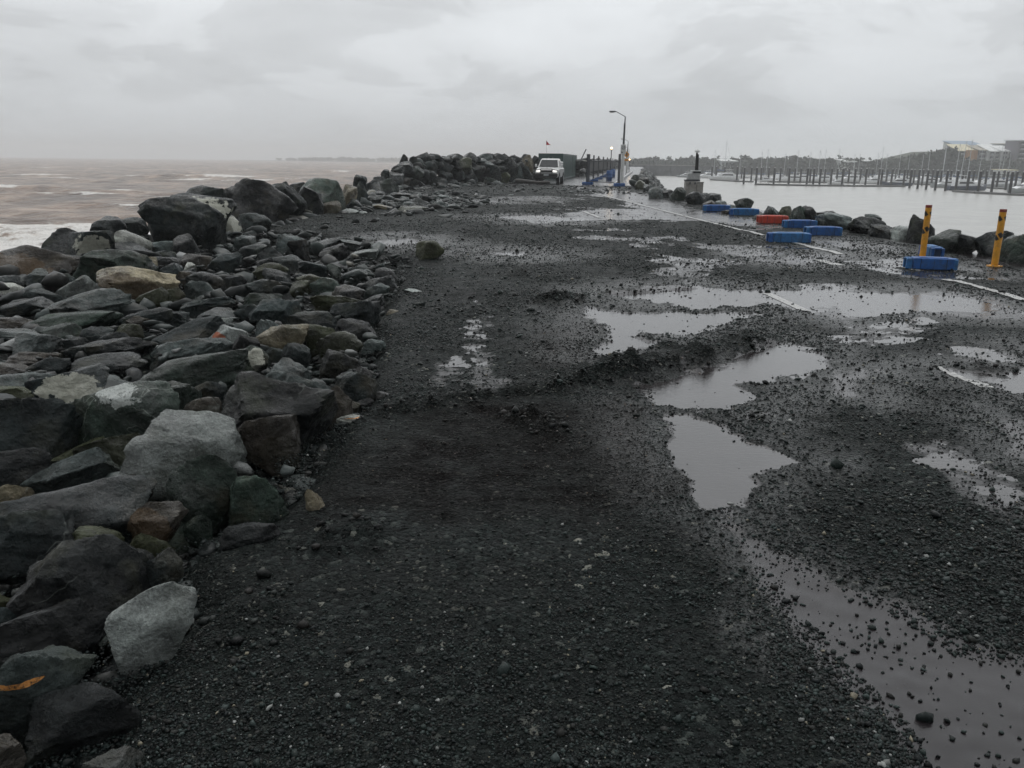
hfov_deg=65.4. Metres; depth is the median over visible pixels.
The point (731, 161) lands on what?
house
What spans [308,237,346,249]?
boulder
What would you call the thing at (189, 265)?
boulder
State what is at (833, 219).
boulder
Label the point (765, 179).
motor cruiser
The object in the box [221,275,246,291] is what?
boulder
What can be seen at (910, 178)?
mooring pile
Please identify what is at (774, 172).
mooring pile
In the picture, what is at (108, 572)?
boulder
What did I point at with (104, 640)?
boulder
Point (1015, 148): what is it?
apartment building
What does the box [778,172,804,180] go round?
motor cruiser
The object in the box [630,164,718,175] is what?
breakwater
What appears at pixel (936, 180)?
mooring pile
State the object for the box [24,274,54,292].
boulder
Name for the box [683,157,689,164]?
tree
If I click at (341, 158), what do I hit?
coast woods
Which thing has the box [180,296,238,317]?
boulder
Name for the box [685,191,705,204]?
boulder
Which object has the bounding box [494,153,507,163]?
boulder
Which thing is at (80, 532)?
boulder
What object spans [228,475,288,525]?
boulder
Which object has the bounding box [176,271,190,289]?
boulder
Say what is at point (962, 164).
sailing yacht
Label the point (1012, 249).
boulder
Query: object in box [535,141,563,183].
pickup truck
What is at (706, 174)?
motor cruiser
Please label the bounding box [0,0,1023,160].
sky
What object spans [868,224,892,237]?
boulder
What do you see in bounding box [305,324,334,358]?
boulder
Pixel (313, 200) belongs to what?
boulder
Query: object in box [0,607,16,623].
boulder
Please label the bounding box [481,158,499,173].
boulder
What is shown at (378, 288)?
boulder
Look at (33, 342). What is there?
boulder
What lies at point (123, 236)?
boulder
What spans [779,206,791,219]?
boulder
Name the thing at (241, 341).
boulder
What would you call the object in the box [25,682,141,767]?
boulder
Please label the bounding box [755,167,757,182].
mooring pile
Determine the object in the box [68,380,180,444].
boulder
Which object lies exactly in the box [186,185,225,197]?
boulder
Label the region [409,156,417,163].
boulder
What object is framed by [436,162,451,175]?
boulder
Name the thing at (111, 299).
boulder
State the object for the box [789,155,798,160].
tree
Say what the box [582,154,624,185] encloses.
temporary fence
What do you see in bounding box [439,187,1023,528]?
puddle water
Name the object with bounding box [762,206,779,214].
boulder
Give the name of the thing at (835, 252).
road marking
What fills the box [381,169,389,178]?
boulder
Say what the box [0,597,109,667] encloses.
boulder
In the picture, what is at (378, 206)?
boulder
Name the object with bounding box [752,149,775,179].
sailing yacht
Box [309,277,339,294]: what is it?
boulder
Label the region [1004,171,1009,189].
mooring pile
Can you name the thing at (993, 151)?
apartment building
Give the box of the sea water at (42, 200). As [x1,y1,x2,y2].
[0,157,1023,252]
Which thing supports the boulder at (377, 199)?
on the rubble
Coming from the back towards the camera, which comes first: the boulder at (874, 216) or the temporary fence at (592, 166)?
the temporary fence at (592, 166)
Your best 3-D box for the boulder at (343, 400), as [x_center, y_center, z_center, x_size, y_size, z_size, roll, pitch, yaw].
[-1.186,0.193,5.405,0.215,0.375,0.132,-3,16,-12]
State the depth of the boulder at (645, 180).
60.90 m
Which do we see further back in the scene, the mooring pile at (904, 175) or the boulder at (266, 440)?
the mooring pile at (904, 175)
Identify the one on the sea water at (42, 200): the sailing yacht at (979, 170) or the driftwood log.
the sailing yacht at (979, 170)
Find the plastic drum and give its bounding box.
[606,170,612,179]
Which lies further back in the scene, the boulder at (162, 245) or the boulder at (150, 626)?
the boulder at (162, 245)
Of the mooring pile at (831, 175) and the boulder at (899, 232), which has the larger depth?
the mooring pile at (831, 175)
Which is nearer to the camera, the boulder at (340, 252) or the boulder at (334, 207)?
the boulder at (340, 252)
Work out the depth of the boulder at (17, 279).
10.71 m
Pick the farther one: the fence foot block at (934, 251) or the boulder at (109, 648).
the fence foot block at (934, 251)
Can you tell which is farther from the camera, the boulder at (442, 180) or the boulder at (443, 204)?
the boulder at (442, 180)
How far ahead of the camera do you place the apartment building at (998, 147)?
348.19 m
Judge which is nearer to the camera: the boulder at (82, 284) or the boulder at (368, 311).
the boulder at (368, 311)
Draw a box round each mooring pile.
[742,167,745,183]
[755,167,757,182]
[772,168,775,183]
[787,168,790,183]
[806,168,808,183]
[812,168,815,183]
[818,168,821,184]
[829,168,832,184]
[841,168,844,184]
[853,168,856,184]
[864,168,867,184]
[877,168,880,184]
[880,169,883,184]
[890,169,893,184]
[902,169,905,184]
[908,169,912,187]
[916,169,920,188]
[921,170,924,185]
[925,169,929,189]
[934,170,938,189]
[944,170,948,190]
[954,170,959,189]
[965,170,970,190]
[977,170,982,190]
[984,171,988,184]
[990,171,995,191]
[995,171,999,186]
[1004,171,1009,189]
[1008,171,1014,192]
[1014,171,1018,186]
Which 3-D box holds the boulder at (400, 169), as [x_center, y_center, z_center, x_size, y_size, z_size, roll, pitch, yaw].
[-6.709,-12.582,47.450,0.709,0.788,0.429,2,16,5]
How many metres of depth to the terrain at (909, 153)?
373.94 m
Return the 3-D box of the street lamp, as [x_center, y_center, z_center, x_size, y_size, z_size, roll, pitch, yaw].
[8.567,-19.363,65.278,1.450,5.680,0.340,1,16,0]
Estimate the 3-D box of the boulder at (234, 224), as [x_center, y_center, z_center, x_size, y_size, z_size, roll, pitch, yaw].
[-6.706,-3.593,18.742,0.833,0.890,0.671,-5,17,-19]
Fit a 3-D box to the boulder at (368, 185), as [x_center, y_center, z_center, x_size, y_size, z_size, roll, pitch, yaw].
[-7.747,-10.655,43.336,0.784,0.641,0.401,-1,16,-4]
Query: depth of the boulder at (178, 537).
3.86 m
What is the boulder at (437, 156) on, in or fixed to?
on the rubble
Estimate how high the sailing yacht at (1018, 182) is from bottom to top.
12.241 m
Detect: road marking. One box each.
[594,193,692,217]
[693,218,842,253]
[764,293,809,310]
[818,260,841,264]
[929,365,992,386]
[943,279,1023,299]
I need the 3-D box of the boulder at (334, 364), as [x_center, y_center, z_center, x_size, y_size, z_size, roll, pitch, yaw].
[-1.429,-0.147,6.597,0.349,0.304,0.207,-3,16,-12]
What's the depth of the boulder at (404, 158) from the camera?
48.75 m
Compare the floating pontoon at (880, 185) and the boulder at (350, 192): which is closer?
the boulder at (350, 192)
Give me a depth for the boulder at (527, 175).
64.86 m
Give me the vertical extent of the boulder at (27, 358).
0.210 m
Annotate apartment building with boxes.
[943,141,978,149]
[947,144,977,160]
[966,145,988,159]
[976,144,1000,160]
[989,145,1010,160]
[991,143,1004,145]
[1004,140,1023,160]
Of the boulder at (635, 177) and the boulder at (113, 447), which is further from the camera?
the boulder at (635, 177)
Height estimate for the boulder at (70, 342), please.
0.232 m
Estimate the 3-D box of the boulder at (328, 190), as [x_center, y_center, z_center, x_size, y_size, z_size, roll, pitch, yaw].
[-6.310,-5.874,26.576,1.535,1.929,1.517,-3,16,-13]
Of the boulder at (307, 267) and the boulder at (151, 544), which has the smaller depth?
the boulder at (151, 544)
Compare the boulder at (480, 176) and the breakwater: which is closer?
the boulder at (480, 176)
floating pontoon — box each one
[710,179,753,181]
[754,183,854,186]
[768,181,1003,188]
[855,185,905,186]
[952,190,1023,195]
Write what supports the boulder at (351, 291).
on the rubble
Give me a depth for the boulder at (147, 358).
7.21 m
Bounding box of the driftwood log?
[515,179,549,183]
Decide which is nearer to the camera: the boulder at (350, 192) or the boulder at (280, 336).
the boulder at (280, 336)
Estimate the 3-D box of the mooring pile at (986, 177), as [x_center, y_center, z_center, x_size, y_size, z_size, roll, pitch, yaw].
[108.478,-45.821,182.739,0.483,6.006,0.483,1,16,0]
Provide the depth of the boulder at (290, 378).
5.70 m
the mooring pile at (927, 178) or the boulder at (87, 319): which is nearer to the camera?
the boulder at (87, 319)
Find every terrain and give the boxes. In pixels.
[241,160,399,162]
[659,151,1021,178]
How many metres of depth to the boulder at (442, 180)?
51.78 m
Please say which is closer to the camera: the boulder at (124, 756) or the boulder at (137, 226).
the boulder at (124, 756)
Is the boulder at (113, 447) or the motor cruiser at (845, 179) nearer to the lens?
the boulder at (113, 447)
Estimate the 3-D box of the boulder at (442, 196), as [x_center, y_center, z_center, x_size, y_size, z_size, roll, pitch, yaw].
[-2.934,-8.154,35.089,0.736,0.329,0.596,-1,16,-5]
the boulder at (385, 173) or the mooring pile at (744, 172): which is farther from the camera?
the mooring pile at (744, 172)
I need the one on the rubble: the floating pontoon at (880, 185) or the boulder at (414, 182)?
the boulder at (414, 182)
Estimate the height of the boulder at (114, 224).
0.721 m
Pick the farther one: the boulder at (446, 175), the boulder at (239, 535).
the boulder at (446, 175)
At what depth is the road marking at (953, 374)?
6.60 m
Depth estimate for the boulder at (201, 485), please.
3.93 m
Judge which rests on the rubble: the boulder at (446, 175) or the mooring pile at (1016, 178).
the boulder at (446, 175)
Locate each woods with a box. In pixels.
[275,156,608,160]
[624,155,1023,174]
[893,146,1023,177]
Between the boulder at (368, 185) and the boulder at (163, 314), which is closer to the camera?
the boulder at (163, 314)
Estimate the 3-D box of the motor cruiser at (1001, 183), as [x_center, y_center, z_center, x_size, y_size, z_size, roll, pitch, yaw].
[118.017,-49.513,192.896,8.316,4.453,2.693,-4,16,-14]
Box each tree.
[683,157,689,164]
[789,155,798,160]
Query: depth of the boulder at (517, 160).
64.39 m
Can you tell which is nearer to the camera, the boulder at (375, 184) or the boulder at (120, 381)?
the boulder at (120, 381)
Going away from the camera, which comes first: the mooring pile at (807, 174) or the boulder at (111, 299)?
the boulder at (111, 299)
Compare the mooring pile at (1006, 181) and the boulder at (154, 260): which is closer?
the boulder at (154, 260)
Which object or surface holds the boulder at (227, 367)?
on the rubble
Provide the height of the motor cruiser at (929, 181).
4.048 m
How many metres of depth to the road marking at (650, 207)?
30.39 m
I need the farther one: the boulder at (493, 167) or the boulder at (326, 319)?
the boulder at (493, 167)
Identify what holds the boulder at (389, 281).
on the rubble
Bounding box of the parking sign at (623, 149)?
[620,145,625,153]
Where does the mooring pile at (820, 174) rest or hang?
in the sea water at (42, 200)
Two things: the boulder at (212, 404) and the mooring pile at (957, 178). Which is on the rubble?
the boulder at (212, 404)
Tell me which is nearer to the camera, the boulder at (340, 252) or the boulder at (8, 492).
the boulder at (8, 492)
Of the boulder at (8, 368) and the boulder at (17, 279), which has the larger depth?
the boulder at (17, 279)
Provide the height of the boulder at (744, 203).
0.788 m
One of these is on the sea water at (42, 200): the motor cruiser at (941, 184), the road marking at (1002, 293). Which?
the motor cruiser at (941, 184)
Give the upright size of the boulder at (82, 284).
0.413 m
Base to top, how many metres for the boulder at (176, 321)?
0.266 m
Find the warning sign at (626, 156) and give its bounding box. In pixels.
[624,149,628,174]
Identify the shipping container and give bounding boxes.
[539,153,572,178]
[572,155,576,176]
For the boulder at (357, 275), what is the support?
on the rubble
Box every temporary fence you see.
[582,154,594,184]
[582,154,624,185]
[590,155,598,180]
[594,157,603,178]
[600,158,607,176]
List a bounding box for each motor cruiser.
[700,170,713,177]
[709,169,739,179]
[757,177,772,181]
[775,173,786,179]
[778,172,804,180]
[816,174,835,181]
[827,175,844,184]
[838,172,861,181]
[860,173,879,183]
[882,175,912,185]
[919,174,942,183]
[930,175,955,187]
[947,175,986,190]
[981,175,1009,186]
[1007,183,1023,192]
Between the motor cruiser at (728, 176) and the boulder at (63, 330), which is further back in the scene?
the motor cruiser at (728, 176)
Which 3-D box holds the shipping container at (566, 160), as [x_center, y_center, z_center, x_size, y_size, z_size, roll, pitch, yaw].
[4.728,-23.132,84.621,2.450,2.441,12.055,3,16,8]
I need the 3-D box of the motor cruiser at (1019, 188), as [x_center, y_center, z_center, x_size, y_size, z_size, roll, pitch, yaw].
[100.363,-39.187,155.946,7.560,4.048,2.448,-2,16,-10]
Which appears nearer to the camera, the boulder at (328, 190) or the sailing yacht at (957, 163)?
the boulder at (328, 190)
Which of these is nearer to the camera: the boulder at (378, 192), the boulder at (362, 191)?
the boulder at (362, 191)
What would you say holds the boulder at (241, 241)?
on the rubble
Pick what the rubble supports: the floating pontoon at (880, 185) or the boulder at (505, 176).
the boulder at (505, 176)
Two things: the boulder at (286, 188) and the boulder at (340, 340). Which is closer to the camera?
the boulder at (340, 340)
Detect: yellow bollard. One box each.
[919,205,931,255]
[986,209,1006,266]
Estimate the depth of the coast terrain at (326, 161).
1615.45 m
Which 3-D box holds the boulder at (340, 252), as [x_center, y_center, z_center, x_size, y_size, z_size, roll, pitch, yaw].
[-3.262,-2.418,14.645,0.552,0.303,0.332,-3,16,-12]
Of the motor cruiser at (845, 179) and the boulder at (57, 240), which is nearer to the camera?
the boulder at (57, 240)
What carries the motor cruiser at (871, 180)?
on the sea water at (42, 200)
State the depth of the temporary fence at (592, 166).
66.02 m
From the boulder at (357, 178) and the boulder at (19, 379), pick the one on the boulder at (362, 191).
the boulder at (357, 178)
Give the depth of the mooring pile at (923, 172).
205.26 m
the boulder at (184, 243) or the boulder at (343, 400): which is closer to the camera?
the boulder at (343, 400)
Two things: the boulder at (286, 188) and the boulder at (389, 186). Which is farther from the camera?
the boulder at (389, 186)
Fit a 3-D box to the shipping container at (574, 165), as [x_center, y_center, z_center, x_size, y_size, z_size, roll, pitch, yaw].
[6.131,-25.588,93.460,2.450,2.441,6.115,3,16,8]
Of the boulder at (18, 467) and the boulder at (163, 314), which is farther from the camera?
the boulder at (163, 314)
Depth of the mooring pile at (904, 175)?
193.01 m
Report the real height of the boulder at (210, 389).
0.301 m
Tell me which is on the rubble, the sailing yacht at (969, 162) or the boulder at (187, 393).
the boulder at (187, 393)
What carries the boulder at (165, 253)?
on the rubble
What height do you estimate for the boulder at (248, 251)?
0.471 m
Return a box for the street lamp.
[609,111,625,182]
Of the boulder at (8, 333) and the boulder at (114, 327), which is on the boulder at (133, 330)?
the boulder at (114, 327)
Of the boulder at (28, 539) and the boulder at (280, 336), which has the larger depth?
the boulder at (280, 336)
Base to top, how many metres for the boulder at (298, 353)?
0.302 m
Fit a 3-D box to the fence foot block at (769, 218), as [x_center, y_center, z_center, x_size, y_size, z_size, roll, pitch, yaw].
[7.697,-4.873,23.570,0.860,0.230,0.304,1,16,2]
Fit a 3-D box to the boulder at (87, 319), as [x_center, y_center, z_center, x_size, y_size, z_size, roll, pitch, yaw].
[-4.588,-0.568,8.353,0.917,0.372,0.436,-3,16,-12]
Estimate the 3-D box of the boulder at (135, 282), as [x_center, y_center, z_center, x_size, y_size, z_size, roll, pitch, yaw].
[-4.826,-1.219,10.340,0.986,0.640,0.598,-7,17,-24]
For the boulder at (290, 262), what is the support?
on the rubble
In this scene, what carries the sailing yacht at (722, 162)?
on the sea water at (42, 200)
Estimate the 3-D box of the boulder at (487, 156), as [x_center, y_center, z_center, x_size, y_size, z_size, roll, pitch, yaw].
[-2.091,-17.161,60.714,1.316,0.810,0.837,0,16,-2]
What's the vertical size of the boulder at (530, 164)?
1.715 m
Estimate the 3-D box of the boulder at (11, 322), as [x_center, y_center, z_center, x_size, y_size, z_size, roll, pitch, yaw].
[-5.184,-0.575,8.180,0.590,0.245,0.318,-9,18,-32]
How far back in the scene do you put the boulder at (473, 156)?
57.58 m
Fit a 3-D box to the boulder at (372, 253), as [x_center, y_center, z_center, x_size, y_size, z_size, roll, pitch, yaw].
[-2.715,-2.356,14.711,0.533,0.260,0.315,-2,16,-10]
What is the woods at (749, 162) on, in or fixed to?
on the terrain at (909, 153)
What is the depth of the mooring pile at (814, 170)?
191.33 m
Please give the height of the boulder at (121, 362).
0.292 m
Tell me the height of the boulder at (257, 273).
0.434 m
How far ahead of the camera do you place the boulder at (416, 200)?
30.75 m
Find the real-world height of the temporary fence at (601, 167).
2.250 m
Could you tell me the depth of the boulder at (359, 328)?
7.85 m
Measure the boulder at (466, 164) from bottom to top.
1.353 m
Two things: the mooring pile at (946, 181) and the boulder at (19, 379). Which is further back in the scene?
the mooring pile at (946, 181)
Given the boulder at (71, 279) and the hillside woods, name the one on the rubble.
the boulder at (71, 279)
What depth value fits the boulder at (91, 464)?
4.28 m
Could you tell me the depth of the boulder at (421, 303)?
9.44 m
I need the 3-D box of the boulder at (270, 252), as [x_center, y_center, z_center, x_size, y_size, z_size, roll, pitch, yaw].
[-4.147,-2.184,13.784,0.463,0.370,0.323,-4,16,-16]
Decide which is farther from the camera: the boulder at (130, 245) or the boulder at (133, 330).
the boulder at (130, 245)
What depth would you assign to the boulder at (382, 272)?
11.80 m
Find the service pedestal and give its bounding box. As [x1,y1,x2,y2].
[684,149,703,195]
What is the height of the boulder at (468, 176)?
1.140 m
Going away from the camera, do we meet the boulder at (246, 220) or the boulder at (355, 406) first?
the boulder at (355, 406)
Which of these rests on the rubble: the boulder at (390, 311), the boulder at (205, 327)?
the boulder at (205, 327)
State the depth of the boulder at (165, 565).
3.25 m
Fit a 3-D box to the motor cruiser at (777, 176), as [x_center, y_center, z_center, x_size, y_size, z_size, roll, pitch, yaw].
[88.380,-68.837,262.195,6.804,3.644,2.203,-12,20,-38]
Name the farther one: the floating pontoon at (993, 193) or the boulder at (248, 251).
the floating pontoon at (993, 193)
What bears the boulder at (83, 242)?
on the rubble
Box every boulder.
[0,245,79,274]
[0,275,25,287]
[0,283,23,294]
[0,296,54,316]
[0,317,33,328]
[0,328,39,341]
[0,362,28,374]
[0,372,56,386]
[0,386,33,398]
[0,397,83,464]
[0,447,51,486]
[0,475,156,584]
[0,484,34,501]
[0,509,75,583]
[0,594,10,606]
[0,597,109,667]
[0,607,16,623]
[0,644,96,767]
[0,733,26,767]
[5,351,60,365]
[6,534,153,678]
[11,333,62,355]
[20,447,120,493]
[22,288,62,302]
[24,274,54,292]
[24,363,109,402]
[25,357,71,373]
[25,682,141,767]
[30,268,47,273]
[30,310,123,328]
[38,323,81,339]
[41,228,76,254]
[46,288,135,325]
[51,436,104,462]
[56,275,99,299]
[59,337,158,362]
[62,336,89,348]
[65,273,75,282]
[68,230,114,254]
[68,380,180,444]
[69,352,147,379]
[72,249,158,282]
[72,432,140,466]
[72,526,123,540]
[79,326,113,341]
[81,745,144,767]
[90,216,127,232]
[96,266,179,299]
[97,332,129,340]
[98,634,108,646]
[104,582,197,676]
[105,627,190,651]
[107,378,128,383]
[109,325,118,331]
[111,241,152,251]
[114,230,152,250]
[115,324,144,337]
[119,307,172,330]
[119,409,246,501]
[121,217,148,236]
[126,316,150,330]
[127,501,188,541]
[129,533,175,556]
[135,287,172,307]
[137,195,226,259]
[139,348,254,391]
[141,350,153,369]
[147,547,183,586]
[149,257,157,265]
[149,337,233,371]
[151,315,224,344]
[152,241,172,251]
[154,256,183,269]
[155,250,176,257]
[158,263,183,275]
[160,311,189,332]
[166,454,236,536]
[167,287,185,301]
[168,381,201,409]
[168,522,192,555]
[170,193,236,220]
[172,233,200,254]
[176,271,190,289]
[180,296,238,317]
[181,253,211,271]
[182,515,212,549]
[183,280,213,299]
[183,397,221,413]
[184,262,196,271]
[185,271,222,289]
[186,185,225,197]
[194,381,225,405]
[197,307,234,317]
[208,252,241,272]
[210,324,249,342]
[219,522,280,550]
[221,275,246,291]
[221,318,232,325]
[221,371,337,472]
[224,178,297,221]
[226,215,244,232]
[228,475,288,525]
[232,334,259,349]
[233,304,256,328]
[234,235,256,251]
[237,213,271,230]
[237,414,300,478]
[239,244,266,268]
[243,293,281,304]
[245,279,281,293]
[247,345,268,372]
[248,298,301,324]
[252,262,288,279]
[255,258,273,266]
[255,319,278,336]
[255,324,308,348]
[258,247,282,259]
[262,268,290,282]
[265,347,282,367]
[265,357,311,380]
[273,254,299,273]
[274,181,306,215]
[276,234,300,255]
[282,343,310,367]
[284,374,331,389]
[287,239,310,261]
[287,311,337,329]
[290,182,304,192]
[290,280,310,297]
[295,274,319,293]
[297,261,326,276]
[298,178,345,209]
[299,186,323,214]
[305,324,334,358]
[305,489,324,510]
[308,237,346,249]
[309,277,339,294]
[310,295,360,312]
[316,331,362,357]
[319,250,332,257]
[319,349,360,383]
[321,244,349,260]
[324,201,341,213]
[326,263,341,278]
[326,385,352,431]
[330,300,380,327]
[332,284,365,300]
[334,372,377,401]
[335,318,375,349]
[336,414,359,424]
[340,239,369,251]
[341,269,368,284]
[343,184,357,204]
[344,209,358,213]
[346,198,361,208]
[350,249,378,263]
[352,401,360,412]
[353,174,366,186]
[356,366,373,377]
[357,180,368,201]
[357,398,373,411]
[360,339,386,356]
[362,275,397,292]
[364,283,389,299]
[364,294,385,305]
[365,182,371,191]
[367,195,394,202]
[369,180,380,189]
[373,176,384,180]
[373,204,392,209]
[374,267,396,280]
[375,190,387,194]
[376,391,388,400]
[379,178,398,193]
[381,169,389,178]
[386,309,397,315]
[388,172,403,185]
[391,161,412,173]
[391,193,410,198]
[393,166,405,176]
[398,206,426,210]
[399,154,407,162]
[403,178,410,185]
[403,288,420,292]
[406,166,424,180]
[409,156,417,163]
[410,179,425,186]
[410,198,428,204]
[412,301,425,305]
[415,240,443,259]
[416,152,431,161]
[428,170,436,184]
[429,153,444,161]
[429,161,436,171]
[432,201,447,207]
[434,177,447,184]
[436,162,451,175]
[437,195,451,198]
[439,171,451,180]
[447,154,462,159]
[451,157,471,173]
[452,170,464,181]
[463,152,477,162]
[463,173,477,183]
[475,171,485,182]
[479,153,492,159]
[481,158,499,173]
[483,177,497,182]
[491,170,501,180]
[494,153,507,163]
[500,172,510,182]
[502,153,517,177]
[509,155,519,162]
[510,164,522,181]
[522,155,533,172]
[523,166,532,179]
[532,155,539,169]
[631,174,638,180]
[634,180,644,189]
[638,177,648,184]
[643,184,651,191]
[648,187,663,197]
[662,190,672,197]
[669,187,685,200]
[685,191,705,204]
[702,200,715,204]
[704,193,721,201]
[715,200,726,204]
[734,198,753,207]
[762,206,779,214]
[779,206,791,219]
[789,206,805,219]
[803,205,816,219]
[815,212,852,229]
[816,211,835,214]
[847,216,885,233]
[864,214,881,220]
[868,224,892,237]
[889,225,907,239]
[906,214,934,242]
[927,229,960,252]
[950,232,975,252]
[974,231,1013,256]
[999,234,1023,263]
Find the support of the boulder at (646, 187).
on the rubble
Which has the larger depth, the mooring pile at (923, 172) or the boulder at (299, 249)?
the mooring pile at (923, 172)
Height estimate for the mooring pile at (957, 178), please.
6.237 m
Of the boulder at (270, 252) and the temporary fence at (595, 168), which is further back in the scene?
the temporary fence at (595, 168)
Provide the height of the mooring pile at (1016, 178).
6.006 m
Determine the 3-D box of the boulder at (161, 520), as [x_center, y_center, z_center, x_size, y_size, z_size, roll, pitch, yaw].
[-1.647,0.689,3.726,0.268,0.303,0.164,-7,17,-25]
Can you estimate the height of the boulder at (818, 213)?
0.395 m
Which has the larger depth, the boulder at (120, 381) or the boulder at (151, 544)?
the boulder at (120, 381)
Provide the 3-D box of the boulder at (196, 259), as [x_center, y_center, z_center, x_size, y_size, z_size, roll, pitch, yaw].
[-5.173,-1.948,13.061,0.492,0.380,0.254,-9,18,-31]
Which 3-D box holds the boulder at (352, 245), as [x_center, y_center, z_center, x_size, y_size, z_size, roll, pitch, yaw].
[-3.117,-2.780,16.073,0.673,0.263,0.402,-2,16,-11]
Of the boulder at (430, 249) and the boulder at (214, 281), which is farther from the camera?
the boulder at (430, 249)
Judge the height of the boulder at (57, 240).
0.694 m
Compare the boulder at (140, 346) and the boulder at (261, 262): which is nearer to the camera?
the boulder at (140, 346)
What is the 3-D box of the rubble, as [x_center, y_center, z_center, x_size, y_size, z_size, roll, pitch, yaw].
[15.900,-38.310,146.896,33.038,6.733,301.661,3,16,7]
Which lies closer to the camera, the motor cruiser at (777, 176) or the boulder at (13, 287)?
the boulder at (13, 287)
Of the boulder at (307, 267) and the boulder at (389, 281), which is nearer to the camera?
the boulder at (389, 281)
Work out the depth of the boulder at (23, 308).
8.97 m
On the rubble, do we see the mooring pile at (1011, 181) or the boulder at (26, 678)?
the boulder at (26, 678)
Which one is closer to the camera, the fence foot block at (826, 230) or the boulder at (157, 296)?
the boulder at (157, 296)
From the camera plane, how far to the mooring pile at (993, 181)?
147.67 m
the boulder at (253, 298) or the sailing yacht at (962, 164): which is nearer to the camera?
the boulder at (253, 298)
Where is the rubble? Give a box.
[0,154,666,767]
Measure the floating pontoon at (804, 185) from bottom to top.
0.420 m
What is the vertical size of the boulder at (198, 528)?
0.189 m
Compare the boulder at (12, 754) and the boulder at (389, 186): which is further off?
the boulder at (389, 186)
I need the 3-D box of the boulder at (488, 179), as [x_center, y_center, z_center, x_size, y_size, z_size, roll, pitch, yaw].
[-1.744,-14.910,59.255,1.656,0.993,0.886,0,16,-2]
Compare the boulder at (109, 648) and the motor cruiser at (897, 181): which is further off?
the motor cruiser at (897, 181)
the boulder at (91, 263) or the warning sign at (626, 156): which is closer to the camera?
the boulder at (91, 263)
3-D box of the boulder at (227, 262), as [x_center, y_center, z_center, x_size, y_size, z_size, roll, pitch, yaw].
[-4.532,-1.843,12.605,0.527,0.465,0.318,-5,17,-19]
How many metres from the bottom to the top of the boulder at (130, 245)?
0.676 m
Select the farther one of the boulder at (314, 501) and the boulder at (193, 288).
the boulder at (193, 288)
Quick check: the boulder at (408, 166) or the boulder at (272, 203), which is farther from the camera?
the boulder at (408, 166)
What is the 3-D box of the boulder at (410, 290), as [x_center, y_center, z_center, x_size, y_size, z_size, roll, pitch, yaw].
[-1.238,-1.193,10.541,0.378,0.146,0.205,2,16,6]
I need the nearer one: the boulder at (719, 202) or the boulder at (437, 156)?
the boulder at (719, 202)
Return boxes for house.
[716,159,738,169]
[835,159,856,171]
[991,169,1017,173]
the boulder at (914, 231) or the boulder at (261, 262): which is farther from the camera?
the boulder at (914, 231)
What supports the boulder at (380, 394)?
on the rubble
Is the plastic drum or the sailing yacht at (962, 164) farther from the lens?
the sailing yacht at (962, 164)
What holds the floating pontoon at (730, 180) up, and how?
on the sea water at (42, 200)
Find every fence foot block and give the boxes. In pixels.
[703,204,730,210]
[729,208,758,215]
[756,215,788,223]
[766,232,811,242]
[782,219,817,227]
[803,226,842,235]
[903,256,958,269]
[918,244,944,256]
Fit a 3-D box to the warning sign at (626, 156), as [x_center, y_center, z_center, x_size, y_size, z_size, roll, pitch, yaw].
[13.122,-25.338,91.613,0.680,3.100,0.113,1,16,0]
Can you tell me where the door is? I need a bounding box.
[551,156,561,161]
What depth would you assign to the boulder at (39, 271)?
11.66 m
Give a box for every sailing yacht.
[714,142,731,175]
[738,154,749,177]
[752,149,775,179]
[805,150,824,181]
[937,141,972,182]
[938,143,966,179]
[962,139,977,180]
[973,150,988,182]
[977,147,1010,183]
[1009,150,1023,186]
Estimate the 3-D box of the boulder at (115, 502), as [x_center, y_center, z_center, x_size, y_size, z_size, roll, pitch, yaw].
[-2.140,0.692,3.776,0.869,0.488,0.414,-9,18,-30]
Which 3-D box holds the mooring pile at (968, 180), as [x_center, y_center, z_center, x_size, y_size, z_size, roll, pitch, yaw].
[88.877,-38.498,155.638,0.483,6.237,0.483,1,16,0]
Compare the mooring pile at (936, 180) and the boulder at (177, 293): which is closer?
the boulder at (177, 293)
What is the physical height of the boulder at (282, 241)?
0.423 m
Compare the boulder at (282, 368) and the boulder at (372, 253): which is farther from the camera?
the boulder at (372, 253)
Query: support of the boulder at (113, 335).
on the rubble
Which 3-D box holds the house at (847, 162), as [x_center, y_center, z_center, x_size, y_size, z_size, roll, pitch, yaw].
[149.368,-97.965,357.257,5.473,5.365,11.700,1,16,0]
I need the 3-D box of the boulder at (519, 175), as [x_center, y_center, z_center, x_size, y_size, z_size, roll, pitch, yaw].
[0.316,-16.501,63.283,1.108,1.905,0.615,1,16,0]
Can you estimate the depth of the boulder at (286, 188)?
23.74 m
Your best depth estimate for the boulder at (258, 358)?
6.63 m

